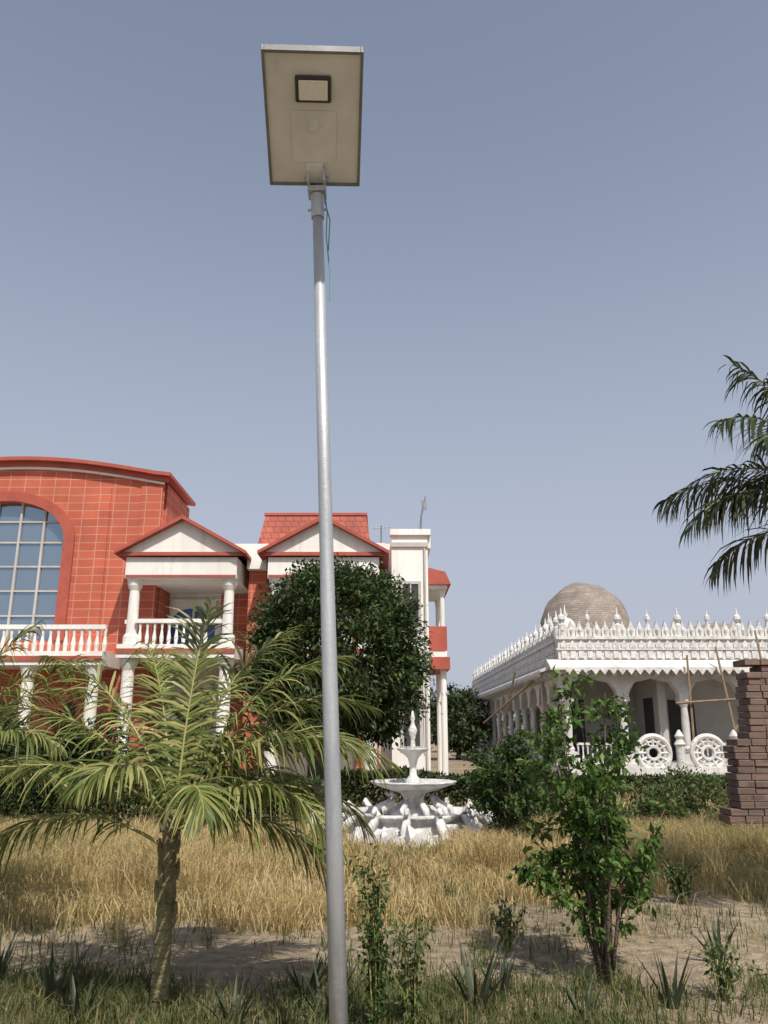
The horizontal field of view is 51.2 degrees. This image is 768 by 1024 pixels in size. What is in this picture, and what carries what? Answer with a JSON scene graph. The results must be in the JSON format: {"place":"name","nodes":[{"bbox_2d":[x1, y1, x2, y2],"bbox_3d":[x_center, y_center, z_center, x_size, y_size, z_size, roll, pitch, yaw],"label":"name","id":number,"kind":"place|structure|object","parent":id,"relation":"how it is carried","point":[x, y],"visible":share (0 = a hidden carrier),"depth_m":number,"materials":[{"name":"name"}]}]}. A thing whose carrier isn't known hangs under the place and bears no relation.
{"place":"outdoors","nodes":[
{"label":"outdoors","id":0,"kind":"place"},
{"bbox_2d":[0,470,188,773],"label":"tower walls","id":1,"kind":"structure","parent":0,"point":[73,495],"depth_m":26.08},
{"bbox_2d":[0,504,62,640],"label":"tower glazing","id":2,"kind":"structure","parent":1,"relation":"in","point":[23,602],"depth_m":26.10,"materials":[{"name":"blue glass"}]},
{"bbox_2d":[0,504,62,640],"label":"window mullions","id":3,"kind":"object","parent":1,"relation":"attached to","point":[39,566],"depth_m":26.02,"materials":[{"name":"paint"}]},
{"bbox_2d":[0,491,74,640],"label":"window surround","id":4,"kind":"object","parent":1,"relation":"attached to","point":[59,514],"visible":0.98,"depth_m":25.96,"materials":[{"name":"red paint"}]},
{"bbox_2d":[0,703,74,740],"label":"openings","id":5,"kind":"object","parent":1,"relation":"attached to","point":[72,708],"visible":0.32,"depth_m":24.62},
{"bbox_2d":[0,467,164,484],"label":"string course","id":6,"kind":"object","parent":1,"relation":"attached to","point":[81,471],"visible":1,"depth_m":26.63,"materials":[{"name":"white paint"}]},
{"bbox_2d":[0,456,195,505],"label":"tower cornice","id":7,"kind":"structure","parent":1,"relation":"attached to","point":[112,468],"depth_m":26.55,"materials":[{"name":"red paint"}]},
{"bbox_2d":[75,487,163,766],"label":"tower pilasters","id":8,"kind":"object","parent":1,"relation":"attached to","point":[150,509],"visible":0.46,"depth_m":25.72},
{"bbox_2d":[160,535,430,784],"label":"walls","id":9,"kind":"structure","parent":0,"point":[407,563],"depth_m":26.41,"materials":[{"name":"white paint"}]},
{"bbox_2d":[258,515,369,543],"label":"penthouse roof","id":10,"kind":"structure","parent":9,"relation":"on","point":[275,527],"depth_m":30.95,"materials":[{"name":"red tile"}]},
{"bbox_2d":[264,513,368,529],"bbox_3d":[-2.650,0.545,32.860,4.000,0.099,3.550,0,-15,0],"label":"penthouse cap","id":11,"kind":"object","parent":10,"relation":"on","point":[265,514],"visible":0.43,"depth_m":31.15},
{"bbox_2d":[302,529,430,556],"bbox_3d":[-1.165,2.495,31.934,5.470,0.950,11.100,0,-15,0],"label":"parapet cap","id":12,"kind":"object","parent":9,"relation":"on","point":[427,532],"visible":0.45,"depth_m":26.70,"materials":[{"name":"white paint"}]},
{"bbox_2d":[373,496,426,542],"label":"roof antennas","id":13,"kind":"object","parent":9,"relation":"on","point":[424,504],"visible":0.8,"depth_m":28.07,"materials":[{"name":"metal"}]},
{"bbox_2d":[391,542,429,654],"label":"facade bands","id":14,"kind":"object","parent":9,"relation":"attached to","point":[409,544],"visible":0.57,"depth_m":26.60,"materials":[{"name":"paint"}]},
{"bbox_2d":[400,548,428,777],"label":"side window frames","id":15,"kind":"structure","parent":9,"relation":"attached to","point":[425,630],"depth_m":25.71,"materials":[{"name":"paint"}]},
{"bbox_2d":[403,584,419,745],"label":"side windows","id":16,"kind":"structure","parent":15,"relation":"attached to","point":[414,587],"depth_m":25.24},
{"bbox_2d":[423,683,424,747],"bbox_3d":[0.931,6.173,25.084,0.703,2.620,0.285,0,-15,0],"label":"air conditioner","id":17,"kind":"object","parent":15,"relation":"attached to","point":[424,720],"visible":0.28,"depth_m":25.05,"materials":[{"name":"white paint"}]},
{"bbox_2d":[0,781,767,949],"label":"dry grass field","id":18,"kind":"structure","parent":0,"point":[114,861],"depth_m":8.35,"materials":[{"name":"yellow plant"}]},
{"bbox_2d":[0,733,767,1023],"bbox_3d":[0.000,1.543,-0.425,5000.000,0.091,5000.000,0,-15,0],"label":"ground","id":19,"kind":"structure","parent":0,"point":[234,953],"depth_m":6.11,"materials":[{"name":"soil"}]},
{"bbox_2d":[0,927,18,980],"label":"aloe plant","id":20,"kind":"object","parent":19,"relation":"on","point":[5,959],"visible":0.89,"depth_m":5.45,"materials":[{"name":"green plant"}]},
{"bbox_2d":[0,711,46,804],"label":"shrub","id":21,"kind":"object","parent":19,"relation":"on","point":[6,748],"visible":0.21,"depth_m":17.19,"materials":[{"name":"green plant"}]},
{"bbox_2d":[0,618,109,812],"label":"young palm","id":22,"kind":"object","parent":19,"relation":"on","point":[50,743],"visible":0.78,"depth_m":6.76,"materials":[{"name":"green plant"}]},
{"bbox_2d":[0,625,119,757],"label":"terrace","id":23,"kind":"structure","parent":19,"relation":"on","point":[112,661],"depth_m":23.49,"materials":[{"name":"white paint"}]},
{"bbox_2d":[2,656,101,660],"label":"terrace trim","id":24,"kind":"structure","parent":23,"relation":"attached to","point":[28,658],"depth_m":23.27,"materials":[{"name":"red paint"}]},
{"bbox_2d":[24,935,109,1006],"bbox_3d":[-2.025,2.819,4.931,0.388,0.417,0.487,-8,-17,28],"label":"aloe plant","id":25,"kind":"object","parent":19,"relation":"on","point":[49,982],"visible":0.68,"depth_m":4.92,"materials":[{"name":"green plant"}]},
{"bbox_2d":[0,706,148,814],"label":"shrub","id":26,"kind":"object","parent":19,"relation":"on","point":[70,747],"visible":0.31,"depth_m":16.47,"materials":[{"name":"green plant"}]},
{"bbox_2d":[39,965,119,1023],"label":"aloe plant","id":27,"kind":"object","parent":19,"relation":"on","point":[74,994],"visible":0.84,"depth_m":4.62,"materials":[{"name":"green plant"}]},
{"bbox_2d":[0,767,323,826],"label":"hedge","id":28,"kind":"object","parent":19,"relation":"on","point":[30,799],"visible":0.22,"depth_m":14.17,"materials":[{"name":"green plant"}]},
{"bbox_2d":[120,715,227,807],"bbox_3d":[-4.399,5.748,17.937,2.469,2.548,2.333,-12,-20,37],"label":"shrub","id":29,"kind":"object","parent":19,"relation":"on","point":[209,747],"visible":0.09,"depth_m":17.95,"materials":[{"name":"green plant"}]},
{"bbox_2d":[114,515,250,782],"bbox_3d":[-6.200,4.596,25.856,4.000,8.070,4.697,0,-15,0],"label":"porch","id":30,"kind":"object","parent":19,"relation":"on","point":[183,535],"visible":0.65,"depth_m":24.57,"materials":[{"name":"white paint"}]},
{"bbox_2d":[174,704,205,756],"bbox_3d":[-6.300,7.451,25.920,1.000,2.400,0.056,0,-15,0],"label":"ground floor door","id":31,"kind":"structure","parent":30,"relation":"in","point":[195,707],"depth_m":26.13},
{"bbox_2d":[170,608,216,643],"bbox_3d":[-6.400,3.928,26.895,1.500,1.590,0.046,0,-15,0],"label":"balcony window","id":32,"kind":"structure","parent":30,"relation":"in","point":[189,612],"depth_m":26.87,"materials":[{"name":"blue glass"}]},
{"bbox_2d":[166,599,221,643],"bbox_3d":[-6.400,3.822,26.887,1.900,1.790,0.114,0,-15,0],"label":"window frame","id":33,"kind":"structure","parent":30,"relation":"in","point":[182,604],"depth_m":27.00,"materials":[{"name":"white paint"}]},
{"bbox_2d":[0,597,405,1014],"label":"young palm","id":34,"kind":"object","parent":19,"relation":"on","point":[207,798],"visible":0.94,"depth_m":5.05,"materials":[{"name":"green plant"}]},
{"bbox_2d":[198,974,268,1023],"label":"aloe plant","id":35,"kind":"object","parent":19,"relation":"on","point":[223,1009],"visible":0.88,"depth_m":4.55,"materials":[{"name":"green plant"}]},
{"bbox_2d":[240,571,271,772],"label":"red pier","id":36,"kind":"structure","parent":19,"relation":"on","point":[256,578],"depth_m":25.38,"materials":[{"name":"tile"}]},
{"bbox_2d":[247,547,267,571],"bbox_3d":[-4.025,1.720,26.391,0.610,0.699,2.000,0,-15,0],"label":"pier cap","id":37,"kind":"object","parent":36,"relation":"on","point":[255,563],"visible":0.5,"depth_m":25.41,"materials":[{"name":"white paint"}]},
{"bbox_2d":[278,947,327,1001],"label":"aloe plant","id":38,"kind":"object","parent":19,"relation":"on","point":[312,983],"visible":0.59,"depth_m":4.96,"materials":[{"name":"green plant"}]},
{"bbox_2d":[261,44,363,1023],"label":"solar street lamp","id":39,"kind":"object","parent":19,"relation":"on","point":[313,94],"visible":1,"depth_m":4.43,"materials":[{"name":"metal"}]},
{"bbox_2d":[257,518,388,787],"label":"porch wing","id":40,"kind":"structure","parent":19,"relation":"on","point":[281,554],"depth_m":24.61,"materials":[{"name":"white paint"}]},
{"bbox_2d":[307,705,323,780],"bbox_3d":[-1.950,7.451,25.920,1.000,2.400,0.056,0,-15,0],"label":"ground floor door","id":41,"kind":"structure","parent":40,"relation":"in","point":[319,769],"depth_m":25.68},
{"bbox_2d":[287,958,362,1023],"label":"aloe plant","id":42,"kind":"object","parent":19,"relation":"on","point":[320,999],"visible":0.43,"depth_m":4.60,"materials":[{"name":"green plant"}]},
{"bbox_2d":[228,553,446,810],"bbox_3d":[-1.043,3.640,17.734,4.816,5.809,4.962,0,-15,0],"label":"round tree","id":43,"kind":"object","parent":19,"relation":"on","point":[392,687],"visible":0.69,"depth_m":16.75,"materials":[{"name":"green plant"}]},
{"bbox_2d":[345,843,394,1023],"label":"climbing weed","id":44,"kind":"object","parent":19,"relation":"on","point":[375,968],"visible":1,"depth_m":4.27,"materials":[{"name":"green plant"}]},
{"bbox_2d":[0,806,767,1023],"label":"green grass patches","id":45,"kind":"object","parent":19,"relation":"on","point":[104,1012],"depth_m":4.90,"materials":[{"name":"plant"}]},
{"bbox_2d":[2,886,767,1023],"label":"soil clods","id":46,"kind":"object","parent":19,"relation":"on","point":[759,967],"visible":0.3,"depth_m":5.95,"materials":[{"name":"brown soil"}]},
{"bbox_2d":[306,711,497,848],"bbox_3d":[0.444,4.217,12.950,3.443,1.954,3.383,0,-15,0],"label":"marble fountain","id":47,"kind":"object","parent":19,"relation":"on","point":[411,815],"visible":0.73,"depth_m":12.32,"materials":[{"name":"white stone"}]},
{"bbox_2d":[384,907,435,1023],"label":"climbing weed","id":48,"kind":"object","parent":19,"relation":"on","point":[409,1005],"visible":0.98,"depth_m":4.38,"materials":[{"name":"green plant"}]},
{"bbox_2d":[341,765,507,807],"bbox_3d":[0.799,5.688,16.335,3.793,1.060,1.318,0,-15,0],"label":"hedge","id":49,"kind":"object","parent":19,"relation":"on","point":[453,793],"visible":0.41,"depth_m":15.99,"materials":[{"name":"green plant"}]},
{"bbox_2d":[428,568,450,775],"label":"side balcony","id":50,"kind":"structure","parent":19,"relation":"on","point":[436,594],"depth_m":26.52,"materials":[{"name":"white paint"}]},
{"bbox_2d":[430,682,492,759],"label":"tree","id":51,"kind":"object","parent":19,"relation":"on","point":[463,739],"visible":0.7,"depth_m":49.53,"materials":[{"name":"green plant"}]},
{"bbox_2d":[430,684,492,752],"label":"tree","id":52,"kind":"object","parent":19,"relation":"on","point":[470,707],"visible":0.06,"depth_m":68.64,"materials":[{"name":"green plant"}]},
{"bbox_2d":[440,936,507,1012],"bbox_3d":[0.547,2.763,4.769,0.445,0.416,0.482,0,-15,0],"label":"aloe plant","id":53,"kind":"object","parent":19,"relation":"on","point":[472,986],"visible":0.77,"depth_m":4.77,"materials":[{"name":"green plant"}]},
{"bbox_2d":[430,682,522,743],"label":"distant trees","id":54,"kind":"object","parent":19,"relation":"on","point":[431,697],"visible":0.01,"depth_m":121.43,"materials":[{"name":"green plant"}]},
{"bbox_2d":[473,948,517,1000],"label":"aloe plant","id":55,"kind":"object","parent":19,"relation":"on","point":[505,980],"visible":0.6,"depth_m":4.99,"materials":[{"name":"green plant"}]},
{"bbox_2d":[457,726,554,840],"bbox_3d":[1.782,3.961,11.374,1.451,1.813,1.315,-10,-18,33],"label":"shrub","id":56,"kind":"object","parent":19,"relation":"on","point":[501,804],"visible":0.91,"depth_m":11.25,"materials":[{"name":"green plant"}]},
{"bbox_2d":[484,890,527,950],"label":"wild weed","id":57,"kind":"object","parent":19,"relation":"on","point":[505,930],"visible":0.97,"depth_m":6.16,"materials":[{"name":"green plant"}]},
{"bbox_2d":[514,758,562,827],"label":"shrub","id":58,"kind":"object","parent":19,"relation":"on","point":[546,807],"visible":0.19,"depth_m":13.15,"materials":[{"name":"green plant"}]},
{"bbox_2d":[506,664,665,983],"bbox_3d":[1.461,2.143,5.686,1.029,2.099,1.124,-7,-17,25],"label":"leafy sapling","id":59,"kind":"object","parent":19,"relation":"on","point":[586,820],"visible":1,"depth_m":5.54,"materials":[{"name":"green plant"}]},
{"bbox_2d":[563,973,609,1022],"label":"aloe plant","id":60,"kind":"object","parent":19,"relation":"on","point":[588,997],"visible":0.66,"depth_m":4.65,"materials":[{"name":"green plant"}]},
{"bbox_2d":[466,605,767,776],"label":"white marble mosque","id":61,"kind":"structure","parent":19,"relation":"on","point":[645,670],"depth_m":30.00,"materials":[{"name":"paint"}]},
{"bbox_2d":[483,630,761,766],"bbox_3d":[8.781,7.607,31.360,13.571,5.222,3.201,-14,-21,41],"label":"bamboo scaffolding","id":62,"kind":"object","parent":19,"relation":"on","point":[690,701],"visible":0.61,"depth_m":28.54,"materials":[{"name":"brown wood"}]},
{"bbox_2d":[537,582,730,747],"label":"old brick tomb","id":63,"kind":"object","parent":19,"relation":"on","point":[599,604],"visible":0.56,"depth_m":50.20,"materials":[{"name":"beige stone"}]},
{"bbox_2d":[543,771,727,800],"bbox_3d":[7.253,6.800,19.841,8.709,0.799,1.208,0,-15,0],"label":"hedge","id":64,"kind":"object","parent":19,"relation":"on","point":[654,778],"visible":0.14,"depth_m":19.53,"materials":[{"name":"green plant"}]},
{"bbox_2d":[636,948,691,1009],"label":"aloe plant","id":65,"kind":"object","parent":19,"relation":"on","point":[677,994],"visible":0.89,"depth_m":4.86,"materials":[{"name":"green plant"}]},
{"bbox_2d":[615,776,718,827],"bbox_3d":[4.395,4.776,12.590,1.901,1.228,1.412,0,-15,0],"label":"shrub","id":66,"kind":"object","parent":19,"relation":"on","point":[683,808],"visible":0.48,"depth_m":12.58,"materials":[{"name":"green plant"}]},
{"bbox_2d":[653,847,698,904],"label":"wild weed","id":67,"kind":"object","parent":19,"relation":"on","point":[671,872],"visible":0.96,"depth_m":7.81,"materials":[{"name":"green plant"}]},
{"bbox_2d":[622,730,737,780],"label":"rosette panels","id":68,"kind":"object","parent":19,"relation":"on","point":[680,744],"visible":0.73,"depth_m":25.53,"materials":[{"name":"stone"}]},
{"bbox_2d":[630,762,730,818],"bbox_3d":[5.863,5.504,15.518,2.081,1.272,1.821,-4,-16,15],"label":"shrub","id":69,"kind":"object","parent":19,"relation":"on","point":[697,783],"visible":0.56,"depth_m":15.56,"materials":[{"name":"green plant"}]},
{"bbox_2d":[652,355,767,596],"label":"tall palm","id":70,"kind":"object","parent":19,"relation":"on","point":[751,493],"visible":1,"depth_m":7.50,"materials":[{"name":"green plant"}]},
{"bbox_2d":[686,913,736,958],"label":"aloe plant","id":71,"kind":"object","parent":19,"relation":"on","point":[718,936],"visible":0.65,"depth_m":5.82,"materials":[{"name":"green plant"}]},
{"bbox_2d":[693,936,754,1001],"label":"wild weed","id":72,"kind":"object","parent":19,"relation":"on","point":[725,984],"visible":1,"depth_m":5.01,"materials":[{"name":"green plant"}]},
{"bbox_2d":[718,659,767,834],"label":"courses","id":73,"kind":"object","parent":19,"relation":"on","point":[753,739],"visible":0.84,"depth_m":11.54,"materials":[{"name":"brick"}]},
{"bbox_2d":[732,678,767,830],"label":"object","id":74,"kind":"object","parent":19,"relation":"on","point":[755,759],"visible":0.21,"depth_m":11.50,"materials":[{"name":"brown brick"}]},
{"bbox_2d":[0,0,767,732],"label":"sky","id":75,"kind":"structure","parent":0,"point":[550,247],"materials":[{"name":"blue"}]}
]}

